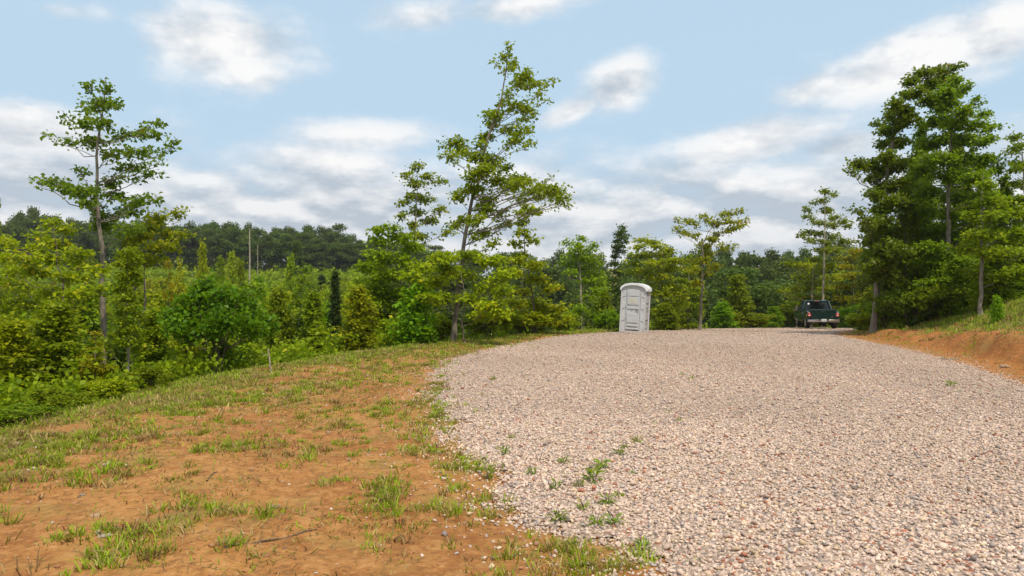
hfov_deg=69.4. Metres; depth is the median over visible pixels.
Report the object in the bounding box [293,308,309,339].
conifer tree
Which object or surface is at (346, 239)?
woodland tree
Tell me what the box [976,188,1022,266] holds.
broadleaf tree
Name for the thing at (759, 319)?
shrub
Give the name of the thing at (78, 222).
woodland tree
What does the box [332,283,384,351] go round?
young tree
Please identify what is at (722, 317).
young tree
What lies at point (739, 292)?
young tree
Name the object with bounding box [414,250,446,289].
woodland tree
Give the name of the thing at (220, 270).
young tree
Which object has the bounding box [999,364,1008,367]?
rock
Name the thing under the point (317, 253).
woodland tree
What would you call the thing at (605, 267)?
woodland tree
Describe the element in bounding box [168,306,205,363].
young tree
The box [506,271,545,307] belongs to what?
woodland tree
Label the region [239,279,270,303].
young tree
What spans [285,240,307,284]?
young tree
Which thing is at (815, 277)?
woodland tree
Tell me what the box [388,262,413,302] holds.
woodland tree
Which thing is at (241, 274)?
young tree
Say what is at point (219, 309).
shrub
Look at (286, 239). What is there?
woodland tree
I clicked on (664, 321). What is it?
young tree
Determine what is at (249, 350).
shrub
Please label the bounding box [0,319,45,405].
young tree
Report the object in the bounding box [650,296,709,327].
woodland tree
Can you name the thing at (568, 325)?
shrub
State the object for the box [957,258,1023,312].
young tree
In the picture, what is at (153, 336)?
young tree
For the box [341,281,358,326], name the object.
beech sapling
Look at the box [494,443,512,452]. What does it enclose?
weed
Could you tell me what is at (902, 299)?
shrub
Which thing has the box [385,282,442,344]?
shrub
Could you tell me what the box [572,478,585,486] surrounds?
weed
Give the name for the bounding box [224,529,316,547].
stick
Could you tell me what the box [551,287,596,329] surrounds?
woodland tree
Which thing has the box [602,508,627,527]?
weed
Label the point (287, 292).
young tree
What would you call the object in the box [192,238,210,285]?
young tree
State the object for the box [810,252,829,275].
woodland tree
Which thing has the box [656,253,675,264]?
woodland tree
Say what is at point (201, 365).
undergrowth
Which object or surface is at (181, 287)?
beech sapling
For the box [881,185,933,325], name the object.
broadleaf tree
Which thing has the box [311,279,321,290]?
beech sapling
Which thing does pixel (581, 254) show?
young tree
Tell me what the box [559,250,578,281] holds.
woodland tree
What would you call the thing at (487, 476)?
weed
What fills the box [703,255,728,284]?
woodland tree
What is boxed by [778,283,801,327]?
woodland tree
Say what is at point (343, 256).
woodland tree
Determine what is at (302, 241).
woodland tree
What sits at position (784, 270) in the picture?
woodland tree
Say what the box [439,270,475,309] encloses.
woodland tree
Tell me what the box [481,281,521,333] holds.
woodland tree
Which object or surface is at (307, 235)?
woodland tree
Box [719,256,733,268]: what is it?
woodland tree
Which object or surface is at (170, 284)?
beech sapling
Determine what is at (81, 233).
woodland tree
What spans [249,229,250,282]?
dead tree
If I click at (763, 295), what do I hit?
woodland tree
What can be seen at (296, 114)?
sky
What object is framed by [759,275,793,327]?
woodland tree
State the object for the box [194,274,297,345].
shrub
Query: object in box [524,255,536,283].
woodland tree
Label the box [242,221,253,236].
woodland tree
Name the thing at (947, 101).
broadleaf tree
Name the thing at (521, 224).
young tree
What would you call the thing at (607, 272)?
woodland tree
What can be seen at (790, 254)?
woodland tree
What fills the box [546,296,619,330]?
bush
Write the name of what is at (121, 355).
shrub
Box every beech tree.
[0,214,112,333]
[349,221,434,329]
[392,249,519,342]
[495,253,575,333]
[617,234,692,323]
[773,255,849,327]
[829,245,868,310]
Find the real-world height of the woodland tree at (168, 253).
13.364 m
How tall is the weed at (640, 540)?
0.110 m
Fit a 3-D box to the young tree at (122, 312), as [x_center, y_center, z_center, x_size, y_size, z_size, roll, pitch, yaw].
[-7.804,0.686,14.989,1.264,3.079,0.946,0,-1,-44]
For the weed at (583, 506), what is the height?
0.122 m
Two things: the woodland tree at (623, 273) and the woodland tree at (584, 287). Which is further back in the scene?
the woodland tree at (623, 273)
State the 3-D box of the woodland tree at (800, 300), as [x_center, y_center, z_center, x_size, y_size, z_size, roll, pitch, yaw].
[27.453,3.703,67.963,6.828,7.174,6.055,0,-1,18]
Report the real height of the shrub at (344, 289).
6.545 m
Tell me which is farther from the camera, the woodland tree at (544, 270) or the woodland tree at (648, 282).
the woodland tree at (544, 270)
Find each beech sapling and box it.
[0,232,41,378]
[71,330,117,392]
[84,276,116,335]
[108,296,117,323]
[115,243,150,362]
[142,279,155,291]
[147,301,172,333]
[160,256,181,333]
[171,257,186,295]
[283,272,308,342]
[285,263,324,346]
[306,321,330,357]
[308,277,314,291]
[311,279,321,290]
[319,288,331,317]
[320,284,329,301]
[320,300,331,326]
[323,290,344,326]
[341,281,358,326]
[672,253,707,328]
[851,287,878,330]
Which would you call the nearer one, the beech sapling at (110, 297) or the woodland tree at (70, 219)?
the beech sapling at (110, 297)
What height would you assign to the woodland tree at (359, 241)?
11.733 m
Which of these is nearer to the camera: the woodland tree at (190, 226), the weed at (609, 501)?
the weed at (609, 501)
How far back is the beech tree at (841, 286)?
54.90 m
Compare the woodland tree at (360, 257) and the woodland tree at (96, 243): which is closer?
the woodland tree at (360, 257)
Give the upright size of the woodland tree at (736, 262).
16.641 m
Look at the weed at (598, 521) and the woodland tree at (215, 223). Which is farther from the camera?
the woodland tree at (215, 223)
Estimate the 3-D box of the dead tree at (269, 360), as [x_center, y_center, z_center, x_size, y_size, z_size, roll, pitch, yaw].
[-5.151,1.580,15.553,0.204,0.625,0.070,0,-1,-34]
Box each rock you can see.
[90,513,100,517]
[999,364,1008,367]
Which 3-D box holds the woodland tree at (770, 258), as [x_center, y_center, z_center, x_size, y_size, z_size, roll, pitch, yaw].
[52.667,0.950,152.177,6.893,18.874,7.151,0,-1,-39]
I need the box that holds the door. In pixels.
[625,289,640,329]
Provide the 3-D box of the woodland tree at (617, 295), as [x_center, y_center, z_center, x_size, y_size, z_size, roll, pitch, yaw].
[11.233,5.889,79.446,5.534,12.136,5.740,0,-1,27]
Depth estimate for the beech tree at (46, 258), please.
21.57 m
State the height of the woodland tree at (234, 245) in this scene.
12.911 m
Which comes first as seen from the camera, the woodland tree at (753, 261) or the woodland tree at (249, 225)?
the woodland tree at (753, 261)
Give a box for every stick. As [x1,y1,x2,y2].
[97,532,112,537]
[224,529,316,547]
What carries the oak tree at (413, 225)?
on the ground at (344, 556)
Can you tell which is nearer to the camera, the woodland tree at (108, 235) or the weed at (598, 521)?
the weed at (598, 521)
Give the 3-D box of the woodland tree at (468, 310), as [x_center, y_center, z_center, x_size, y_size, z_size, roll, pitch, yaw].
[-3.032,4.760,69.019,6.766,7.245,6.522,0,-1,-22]
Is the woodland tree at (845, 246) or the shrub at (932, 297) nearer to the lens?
the shrub at (932, 297)
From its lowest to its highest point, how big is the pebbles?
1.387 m
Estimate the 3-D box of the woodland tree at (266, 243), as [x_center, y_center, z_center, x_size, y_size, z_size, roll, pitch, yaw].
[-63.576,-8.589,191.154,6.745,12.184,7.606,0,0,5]
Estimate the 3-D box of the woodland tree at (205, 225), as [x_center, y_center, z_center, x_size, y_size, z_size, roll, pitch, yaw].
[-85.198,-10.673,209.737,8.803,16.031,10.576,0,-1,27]
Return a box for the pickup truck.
[794,300,839,328]
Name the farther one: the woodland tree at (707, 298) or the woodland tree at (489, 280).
the woodland tree at (489, 280)
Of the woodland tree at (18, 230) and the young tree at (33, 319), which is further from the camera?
the woodland tree at (18, 230)
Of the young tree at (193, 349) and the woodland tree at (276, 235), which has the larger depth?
the woodland tree at (276, 235)
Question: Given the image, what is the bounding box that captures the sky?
[0,0,1023,277]
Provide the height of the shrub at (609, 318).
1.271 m
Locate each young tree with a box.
[0,198,10,352]
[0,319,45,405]
[3,299,92,407]
[29,286,79,373]
[67,281,111,362]
[92,246,157,392]
[110,205,196,309]
[124,307,182,387]
[141,288,162,308]
[149,293,171,309]
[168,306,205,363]
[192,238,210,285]
[215,255,225,283]
[225,251,237,284]
[234,257,247,287]
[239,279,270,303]
[252,285,296,353]
[253,274,269,295]
[265,289,294,313]
[282,253,297,291]
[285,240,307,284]
[292,289,332,350]
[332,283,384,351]
[353,296,381,346]
[364,259,397,338]
[504,203,548,333]
[554,234,612,329]
[583,288,617,328]
[649,302,682,330]
[671,206,749,329]
[707,301,740,328]
[721,274,755,327]
[764,306,786,327]
[795,186,856,327]
[936,255,978,315]
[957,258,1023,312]
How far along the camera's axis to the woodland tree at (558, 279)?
104.95 m
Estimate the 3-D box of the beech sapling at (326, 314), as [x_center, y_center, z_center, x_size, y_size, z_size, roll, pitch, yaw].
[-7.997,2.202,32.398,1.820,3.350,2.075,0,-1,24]
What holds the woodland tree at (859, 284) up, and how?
on the ground at (344, 556)
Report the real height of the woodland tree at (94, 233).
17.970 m
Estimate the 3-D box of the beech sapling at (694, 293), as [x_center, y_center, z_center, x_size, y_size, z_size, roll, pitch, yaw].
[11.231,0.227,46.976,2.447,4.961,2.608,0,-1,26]
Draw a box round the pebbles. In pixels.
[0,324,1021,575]
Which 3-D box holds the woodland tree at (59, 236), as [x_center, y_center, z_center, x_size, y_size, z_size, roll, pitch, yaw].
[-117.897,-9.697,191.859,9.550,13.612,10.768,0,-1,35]
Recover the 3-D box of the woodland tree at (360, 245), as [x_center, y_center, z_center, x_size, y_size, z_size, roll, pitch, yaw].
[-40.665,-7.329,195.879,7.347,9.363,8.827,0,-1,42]
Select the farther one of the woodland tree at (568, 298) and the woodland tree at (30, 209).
the woodland tree at (30, 209)
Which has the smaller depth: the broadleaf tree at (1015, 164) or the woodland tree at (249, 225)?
the broadleaf tree at (1015, 164)
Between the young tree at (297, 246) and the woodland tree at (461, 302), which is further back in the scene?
the young tree at (297, 246)
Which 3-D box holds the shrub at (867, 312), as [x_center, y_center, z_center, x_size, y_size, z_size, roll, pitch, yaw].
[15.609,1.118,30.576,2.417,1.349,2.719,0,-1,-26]
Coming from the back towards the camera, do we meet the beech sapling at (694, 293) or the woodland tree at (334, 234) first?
the woodland tree at (334, 234)
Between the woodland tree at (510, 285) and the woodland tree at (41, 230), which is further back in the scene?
the woodland tree at (41, 230)
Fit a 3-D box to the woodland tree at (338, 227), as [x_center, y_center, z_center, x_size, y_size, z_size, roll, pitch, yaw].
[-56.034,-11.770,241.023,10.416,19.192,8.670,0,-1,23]
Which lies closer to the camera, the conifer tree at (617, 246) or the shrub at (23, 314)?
the shrub at (23, 314)
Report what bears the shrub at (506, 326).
on the ground at (344, 556)
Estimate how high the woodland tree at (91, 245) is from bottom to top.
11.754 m
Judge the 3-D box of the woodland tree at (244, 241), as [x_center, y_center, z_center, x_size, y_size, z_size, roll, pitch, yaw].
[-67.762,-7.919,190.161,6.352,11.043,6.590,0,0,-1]
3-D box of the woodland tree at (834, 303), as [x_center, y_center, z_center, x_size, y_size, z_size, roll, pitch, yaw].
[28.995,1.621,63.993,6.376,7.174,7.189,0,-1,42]
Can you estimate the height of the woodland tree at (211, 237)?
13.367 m
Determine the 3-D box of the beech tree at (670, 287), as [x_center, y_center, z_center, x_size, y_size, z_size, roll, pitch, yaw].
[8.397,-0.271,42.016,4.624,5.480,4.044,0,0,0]
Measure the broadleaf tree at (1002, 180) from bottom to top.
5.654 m
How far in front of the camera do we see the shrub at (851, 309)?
53.93 m
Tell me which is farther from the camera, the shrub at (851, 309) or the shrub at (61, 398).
the shrub at (851, 309)
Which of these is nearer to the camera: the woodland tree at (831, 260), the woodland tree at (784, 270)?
the woodland tree at (831, 260)
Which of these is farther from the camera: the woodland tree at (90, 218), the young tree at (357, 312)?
the woodland tree at (90, 218)
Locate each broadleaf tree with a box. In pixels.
[860,228,895,328]
[879,161,943,293]
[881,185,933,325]
[897,117,939,313]
[902,75,1013,312]
[915,221,955,316]
[933,146,972,244]
[947,174,1023,315]
[953,155,995,247]
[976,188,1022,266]
[987,173,1023,289]
[999,126,1023,257]
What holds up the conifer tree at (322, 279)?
on the ground at (344, 556)
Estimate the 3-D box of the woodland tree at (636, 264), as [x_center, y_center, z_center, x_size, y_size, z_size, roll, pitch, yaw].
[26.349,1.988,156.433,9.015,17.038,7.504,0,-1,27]
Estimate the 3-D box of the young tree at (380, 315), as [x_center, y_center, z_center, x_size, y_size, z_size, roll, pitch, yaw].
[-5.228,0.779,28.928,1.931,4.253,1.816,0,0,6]
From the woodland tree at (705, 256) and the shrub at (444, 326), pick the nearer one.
the shrub at (444, 326)
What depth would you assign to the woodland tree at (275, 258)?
196.80 m
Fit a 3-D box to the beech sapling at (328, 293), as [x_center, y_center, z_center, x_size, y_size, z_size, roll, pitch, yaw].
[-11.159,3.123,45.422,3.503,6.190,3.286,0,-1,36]
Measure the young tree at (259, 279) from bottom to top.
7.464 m
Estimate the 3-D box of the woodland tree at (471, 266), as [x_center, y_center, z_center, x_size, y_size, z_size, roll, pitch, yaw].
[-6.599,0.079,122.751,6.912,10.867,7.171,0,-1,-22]
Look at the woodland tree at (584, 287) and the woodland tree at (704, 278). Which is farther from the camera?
the woodland tree at (704, 278)
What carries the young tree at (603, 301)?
on the ground at (344, 556)
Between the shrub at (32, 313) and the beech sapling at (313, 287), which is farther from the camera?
the beech sapling at (313, 287)
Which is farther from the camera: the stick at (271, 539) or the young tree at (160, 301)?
the young tree at (160, 301)
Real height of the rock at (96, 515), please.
0.042 m
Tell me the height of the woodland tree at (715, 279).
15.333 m
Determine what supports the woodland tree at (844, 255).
on the ground at (344, 556)
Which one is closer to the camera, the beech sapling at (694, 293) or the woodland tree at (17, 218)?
the beech sapling at (694, 293)
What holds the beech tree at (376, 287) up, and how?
on the ground at (344, 556)
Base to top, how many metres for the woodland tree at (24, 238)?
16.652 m
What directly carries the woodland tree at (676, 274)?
on the ground at (344, 556)
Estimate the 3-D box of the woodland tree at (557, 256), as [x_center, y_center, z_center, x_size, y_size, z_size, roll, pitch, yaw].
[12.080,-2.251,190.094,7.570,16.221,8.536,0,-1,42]
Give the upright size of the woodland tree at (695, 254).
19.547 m
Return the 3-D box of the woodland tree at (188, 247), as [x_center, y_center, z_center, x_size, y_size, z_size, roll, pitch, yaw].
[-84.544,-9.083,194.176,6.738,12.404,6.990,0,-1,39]
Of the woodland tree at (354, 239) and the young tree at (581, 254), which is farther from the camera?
the woodland tree at (354, 239)
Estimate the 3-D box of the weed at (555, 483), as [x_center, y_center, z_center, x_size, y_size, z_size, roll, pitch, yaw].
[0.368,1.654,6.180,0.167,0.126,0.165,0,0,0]
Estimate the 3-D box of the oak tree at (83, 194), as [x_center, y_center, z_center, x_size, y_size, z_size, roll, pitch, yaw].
[-11.952,-1.335,22.446,3.434,9.894,6.901,0,-1,-44]
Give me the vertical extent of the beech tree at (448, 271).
3.348 m
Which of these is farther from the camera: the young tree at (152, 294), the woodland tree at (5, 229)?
the woodland tree at (5, 229)
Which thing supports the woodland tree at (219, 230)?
on the ground at (344, 556)
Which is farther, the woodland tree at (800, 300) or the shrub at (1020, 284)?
the woodland tree at (800, 300)
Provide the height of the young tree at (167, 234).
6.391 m
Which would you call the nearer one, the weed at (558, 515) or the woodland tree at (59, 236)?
the weed at (558, 515)
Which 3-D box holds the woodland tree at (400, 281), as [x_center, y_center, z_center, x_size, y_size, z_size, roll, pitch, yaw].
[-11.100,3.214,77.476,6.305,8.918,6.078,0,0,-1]
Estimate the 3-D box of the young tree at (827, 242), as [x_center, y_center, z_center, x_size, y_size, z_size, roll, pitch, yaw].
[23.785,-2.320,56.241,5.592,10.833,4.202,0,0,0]
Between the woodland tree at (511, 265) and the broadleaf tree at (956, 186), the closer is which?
the broadleaf tree at (956, 186)
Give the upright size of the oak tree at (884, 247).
11.241 m
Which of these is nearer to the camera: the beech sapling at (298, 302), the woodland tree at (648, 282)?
the beech sapling at (298, 302)
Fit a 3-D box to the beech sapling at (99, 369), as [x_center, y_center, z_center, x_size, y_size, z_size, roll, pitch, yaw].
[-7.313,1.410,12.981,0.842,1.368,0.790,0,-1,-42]
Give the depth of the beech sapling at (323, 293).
55.22 m
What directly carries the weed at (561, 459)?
on the gravel drive
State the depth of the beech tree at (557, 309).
29.95 m
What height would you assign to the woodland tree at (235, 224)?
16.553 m
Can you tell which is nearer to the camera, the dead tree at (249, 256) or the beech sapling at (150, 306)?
the beech sapling at (150, 306)
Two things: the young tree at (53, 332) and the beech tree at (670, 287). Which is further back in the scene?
the beech tree at (670, 287)
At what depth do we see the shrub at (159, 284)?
99.93 m
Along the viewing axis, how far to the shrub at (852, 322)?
42.00 m
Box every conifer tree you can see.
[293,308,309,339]
[315,274,327,294]
[325,269,344,351]
[604,223,631,308]
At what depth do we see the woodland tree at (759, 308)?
77.64 m
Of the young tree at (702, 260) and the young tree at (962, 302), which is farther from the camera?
the young tree at (702, 260)
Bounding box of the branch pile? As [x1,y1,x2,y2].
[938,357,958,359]
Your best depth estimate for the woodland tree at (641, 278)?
104.92 m
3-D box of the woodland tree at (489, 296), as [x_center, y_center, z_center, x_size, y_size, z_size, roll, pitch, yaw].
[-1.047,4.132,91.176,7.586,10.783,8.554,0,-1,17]
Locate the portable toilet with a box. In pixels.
[619,283,651,331]
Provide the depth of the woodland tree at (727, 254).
154.14 m
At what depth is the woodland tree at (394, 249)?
197.06 m
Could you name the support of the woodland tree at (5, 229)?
on the ground at (344, 556)
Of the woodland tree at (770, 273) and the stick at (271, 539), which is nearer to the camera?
the stick at (271, 539)
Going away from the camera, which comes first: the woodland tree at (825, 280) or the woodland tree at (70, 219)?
the woodland tree at (825, 280)
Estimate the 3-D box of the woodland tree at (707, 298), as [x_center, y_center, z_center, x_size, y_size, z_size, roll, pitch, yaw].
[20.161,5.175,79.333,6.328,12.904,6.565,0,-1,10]
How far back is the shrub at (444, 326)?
26.57 m
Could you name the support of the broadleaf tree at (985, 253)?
on the ground at (344, 556)
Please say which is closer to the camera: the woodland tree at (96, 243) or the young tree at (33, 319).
the young tree at (33, 319)
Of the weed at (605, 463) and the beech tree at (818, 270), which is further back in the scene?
the beech tree at (818, 270)
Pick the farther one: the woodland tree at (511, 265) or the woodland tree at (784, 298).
the woodland tree at (511, 265)
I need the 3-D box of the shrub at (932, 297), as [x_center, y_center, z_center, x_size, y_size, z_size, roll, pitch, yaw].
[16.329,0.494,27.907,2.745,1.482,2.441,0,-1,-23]
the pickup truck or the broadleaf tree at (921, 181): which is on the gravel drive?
the pickup truck
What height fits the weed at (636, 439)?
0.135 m
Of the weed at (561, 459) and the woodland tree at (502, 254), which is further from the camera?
the woodland tree at (502, 254)
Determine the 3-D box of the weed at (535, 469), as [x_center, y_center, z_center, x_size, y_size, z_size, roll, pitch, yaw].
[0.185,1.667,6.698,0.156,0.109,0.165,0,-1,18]
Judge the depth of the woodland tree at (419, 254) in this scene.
125.59 m
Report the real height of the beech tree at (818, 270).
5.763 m
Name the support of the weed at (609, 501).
on the gravel drive
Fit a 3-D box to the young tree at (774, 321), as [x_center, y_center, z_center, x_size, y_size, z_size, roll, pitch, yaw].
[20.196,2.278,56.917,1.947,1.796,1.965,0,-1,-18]
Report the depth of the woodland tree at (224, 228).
211.92 m
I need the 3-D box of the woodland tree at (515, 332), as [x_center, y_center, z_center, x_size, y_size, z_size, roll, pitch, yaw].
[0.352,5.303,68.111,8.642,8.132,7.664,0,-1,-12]
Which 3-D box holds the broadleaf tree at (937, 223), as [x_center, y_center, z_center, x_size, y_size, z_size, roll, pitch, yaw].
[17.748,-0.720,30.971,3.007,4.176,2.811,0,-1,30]
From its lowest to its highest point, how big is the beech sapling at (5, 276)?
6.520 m
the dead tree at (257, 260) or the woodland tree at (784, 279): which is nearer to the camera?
the woodland tree at (784, 279)
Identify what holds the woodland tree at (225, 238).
on the ground at (344, 556)
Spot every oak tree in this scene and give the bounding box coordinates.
[29,77,181,363]
[392,159,459,261]
[436,41,575,340]
[842,61,969,332]
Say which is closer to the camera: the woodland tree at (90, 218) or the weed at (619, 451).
the weed at (619, 451)
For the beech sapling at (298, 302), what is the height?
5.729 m
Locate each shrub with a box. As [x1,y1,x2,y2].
[0,400,64,428]
[3,298,107,334]
[8,310,63,374]
[13,384,102,415]
[72,378,136,401]
[78,305,200,372]
[97,279,118,300]
[112,365,177,389]
[136,275,184,296]
[156,268,282,372]
[175,330,265,355]
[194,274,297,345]
[268,282,296,298]
[323,280,351,303]
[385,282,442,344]
[422,312,463,340]
[459,307,521,336]
[510,304,561,333]
[547,311,584,331]
[594,309,619,331]
[740,312,776,327]
[771,300,818,327]
[837,303,860,327]
[844,313,867,328]
[859,300,919,328]
[873,281,945,328]
[905,284,979,317]
[984,294,1005,323]
[1005,277,1023,300]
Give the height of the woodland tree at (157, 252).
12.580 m
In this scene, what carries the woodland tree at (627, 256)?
on the ground at (344, 556)
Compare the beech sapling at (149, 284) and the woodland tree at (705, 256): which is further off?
the woodland tree at (705, 256)
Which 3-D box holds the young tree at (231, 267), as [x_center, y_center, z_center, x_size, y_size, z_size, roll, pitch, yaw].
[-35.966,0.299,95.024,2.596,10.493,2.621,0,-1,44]
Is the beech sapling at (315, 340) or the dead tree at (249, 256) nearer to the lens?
the beech sapling at (315, 340)
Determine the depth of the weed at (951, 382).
13.09 m
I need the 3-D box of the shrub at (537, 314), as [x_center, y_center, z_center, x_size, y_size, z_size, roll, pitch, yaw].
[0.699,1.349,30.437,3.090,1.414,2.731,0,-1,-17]
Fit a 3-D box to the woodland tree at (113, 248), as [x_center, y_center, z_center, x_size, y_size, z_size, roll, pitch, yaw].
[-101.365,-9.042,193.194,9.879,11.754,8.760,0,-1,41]
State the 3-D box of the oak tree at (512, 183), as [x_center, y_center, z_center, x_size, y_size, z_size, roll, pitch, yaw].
[-0.186,-3.333,26.061,5.325,10.597,5.235,0,0,0]
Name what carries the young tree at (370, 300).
on the ground at (344, 556)
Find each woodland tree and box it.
[0,225,18,261]
[2,223,23,251]
[7,218,40,263]
[10,210,27,230]
[15,218,40,262]
[24,210,42,245]
[25,205,40,230]
[36,224,56,256]
[41,226,75,267]
[63,223,96,266]
[65,217,75,224]
[68,219,88,256]
[79,234,99,261]
[84,216,109,261]
[88,230,112,260]
[89,233,109,264]
[92,226,113,260]
[96,236,119,264]
[103,221,129,260]
[107,233,131,263]
[140,235,164,270]
[146,229,181,267]
[160,226,192,268]
[177,230,199,274]
[181,221,195,276]
[187,226,212,276]
[193,227,226,271]
[198,223,222,264]
[208,229,228,269]
[209,220,222,228]
[213,226,248,271]
[217,233,259,266]
[218,222,232,253]
[223,221,243,256]
[235,227,262,267]
[238,236,261,271]
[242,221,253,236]
[250,228,273,269]
[250,232,281,272]
[262,232,303,271]
[262,240,284,269]
[263,232,280,269]
[269,226,278,235]
[277,225,302,270]
[288,232,326,272]
[296,232,308,264]
[301,236,335,272]
[302,224,317,234]
[303,228,311,245]
[312,225,333,267]
[320,242,346,270]
[325,230,352,267]
[331,223,354,271]
[333,243,365,271]
[338,236,354,270]
[341,233,357,271]
[345,243,369,273]
[352,240,365,254]
[355,243,388,271]
[384,245,399,268]
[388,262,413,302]
[389,279,407,301]
[400,249,435,274]
[413,273,446,292]
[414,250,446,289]
[428,245,452,254]
[428,299,473,337]
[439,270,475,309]
[449,289,488,331]
[449,303,488,335]
[455,259,490,291]
[474,271,517,331]
[477,305,549,335]
[480,280,515,334]
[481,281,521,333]
[483,251,511,294]
[500,262,525,300]
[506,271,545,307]
[523,265,561,330]
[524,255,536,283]
[533,257,555,289]
[537,266,575,331]
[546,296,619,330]
[547,248,574,280]
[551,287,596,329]
[556,252,581,300]
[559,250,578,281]
[570,276,607,328]
[574,260,611,280]
[596,251,610,286]
[606,260,635,287]
[609,287,620,307]
[612,275,645,298]
[613,303,652,327]
[615,252,638,279]
[626,258,646,276]
[633,260,663,282]
[641,265,670,318]
[649,287,663,319]
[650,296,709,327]
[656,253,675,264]
[666,266,685,285]
[673,276,726,328]
[675,253,685,270]
[678,248,699,279]
[684,262,728,293]
[697,248,714,281]
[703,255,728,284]
[705,270,727,300]
[706,265,758,318]
[706,266,789,327]
[709,245,735,270]
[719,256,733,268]
[733,250,748,268]
[738,250,766,282]
[750,290,770,313]
[753,261,781,287]
[758,247,779,276]
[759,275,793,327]
[768,255,800,296]
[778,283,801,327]
[780,292,841,327]
[782,249,795,271]
[793,266,825,293]
[794,245,812,280]
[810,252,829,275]
[810,269,845,294]
[813,268,865,327]
[814,256,844,275]
[820,241,846,263]
[830,241,851,257]
[842,246,866,269]
[849,253,872,315]
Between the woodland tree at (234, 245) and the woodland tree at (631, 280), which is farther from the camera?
the woodland tree at (234, 245)
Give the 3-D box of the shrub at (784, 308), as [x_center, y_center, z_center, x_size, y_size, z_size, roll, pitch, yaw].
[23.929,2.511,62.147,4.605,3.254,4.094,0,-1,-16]
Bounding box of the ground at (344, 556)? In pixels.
[0,268,1023,575]
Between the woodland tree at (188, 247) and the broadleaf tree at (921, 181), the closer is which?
the broadleaf tree at (921, 181)
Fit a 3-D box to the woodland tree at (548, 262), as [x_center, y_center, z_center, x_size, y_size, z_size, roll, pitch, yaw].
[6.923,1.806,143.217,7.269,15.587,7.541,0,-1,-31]
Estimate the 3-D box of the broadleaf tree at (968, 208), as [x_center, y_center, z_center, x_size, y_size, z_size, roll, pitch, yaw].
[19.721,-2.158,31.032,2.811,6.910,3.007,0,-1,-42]
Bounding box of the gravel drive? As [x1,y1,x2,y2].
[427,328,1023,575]
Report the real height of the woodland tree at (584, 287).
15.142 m
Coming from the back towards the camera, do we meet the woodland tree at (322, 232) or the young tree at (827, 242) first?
the woodland tree at (322, 232)
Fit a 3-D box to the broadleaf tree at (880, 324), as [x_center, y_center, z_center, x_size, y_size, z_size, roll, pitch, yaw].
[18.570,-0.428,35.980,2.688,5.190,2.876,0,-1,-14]
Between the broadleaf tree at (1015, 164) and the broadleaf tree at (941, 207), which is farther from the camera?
the broadleaf tree at (941, 207)
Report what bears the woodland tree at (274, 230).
on the ground at (344, 556)
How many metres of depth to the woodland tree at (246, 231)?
209.55 m
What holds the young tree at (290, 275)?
on the ground at (344, 556)
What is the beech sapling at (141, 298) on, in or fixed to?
on the ground at (344, 556)
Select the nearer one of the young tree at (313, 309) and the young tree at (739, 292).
the young tree at (313, 309)
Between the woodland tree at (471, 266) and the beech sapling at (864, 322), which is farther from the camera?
the woodland tree at (471, 266)
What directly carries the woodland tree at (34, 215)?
on the ground at (344, 556)
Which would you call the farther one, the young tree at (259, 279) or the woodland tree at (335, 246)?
the woodland tree at (335, 246)
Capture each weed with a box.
[481,464,495,480]
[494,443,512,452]
[526,467,540,474]
[546,506,569,521]
[548,477,564,489]
[559,455,571,463]
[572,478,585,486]
[574,497,591,509]
[578,460,606,483]
[588,511,605,525]
[591,459,611,468]
[594,489,618,503]
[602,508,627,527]
[612,446,625,454]
[630,432,643,441]
[633,535,650,550]
[944,379,958,386]
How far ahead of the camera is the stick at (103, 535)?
4.95 m
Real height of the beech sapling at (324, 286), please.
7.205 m
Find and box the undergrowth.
[0,262,868,422]
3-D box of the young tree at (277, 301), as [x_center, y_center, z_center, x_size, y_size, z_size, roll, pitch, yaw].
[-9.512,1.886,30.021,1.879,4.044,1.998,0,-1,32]
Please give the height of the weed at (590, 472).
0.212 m
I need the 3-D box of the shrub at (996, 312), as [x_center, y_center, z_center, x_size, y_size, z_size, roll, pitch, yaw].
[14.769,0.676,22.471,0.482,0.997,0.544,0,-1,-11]
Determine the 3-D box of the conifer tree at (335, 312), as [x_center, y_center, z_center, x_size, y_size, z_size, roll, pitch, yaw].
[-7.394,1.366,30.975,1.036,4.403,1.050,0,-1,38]
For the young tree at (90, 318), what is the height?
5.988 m
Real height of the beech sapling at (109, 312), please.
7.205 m
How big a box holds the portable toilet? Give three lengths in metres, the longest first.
2.385 x 1.325 x 1.280 m
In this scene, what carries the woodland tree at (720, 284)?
on the ground at (344, 556)
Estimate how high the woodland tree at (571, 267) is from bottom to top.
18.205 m
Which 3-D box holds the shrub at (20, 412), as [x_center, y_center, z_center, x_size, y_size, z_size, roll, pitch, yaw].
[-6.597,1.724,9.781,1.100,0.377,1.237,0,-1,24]
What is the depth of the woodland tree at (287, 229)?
208.68 m
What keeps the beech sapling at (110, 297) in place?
on the ground at (344, 556)
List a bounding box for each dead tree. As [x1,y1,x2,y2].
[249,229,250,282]
[257,245,257,275]
[264,348,271,372]
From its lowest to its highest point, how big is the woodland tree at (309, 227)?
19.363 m
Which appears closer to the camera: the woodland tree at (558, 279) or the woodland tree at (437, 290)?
the woodland tree at (437, 290)
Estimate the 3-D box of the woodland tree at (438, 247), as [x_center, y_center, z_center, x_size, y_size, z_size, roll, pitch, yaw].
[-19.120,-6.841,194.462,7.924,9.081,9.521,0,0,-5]

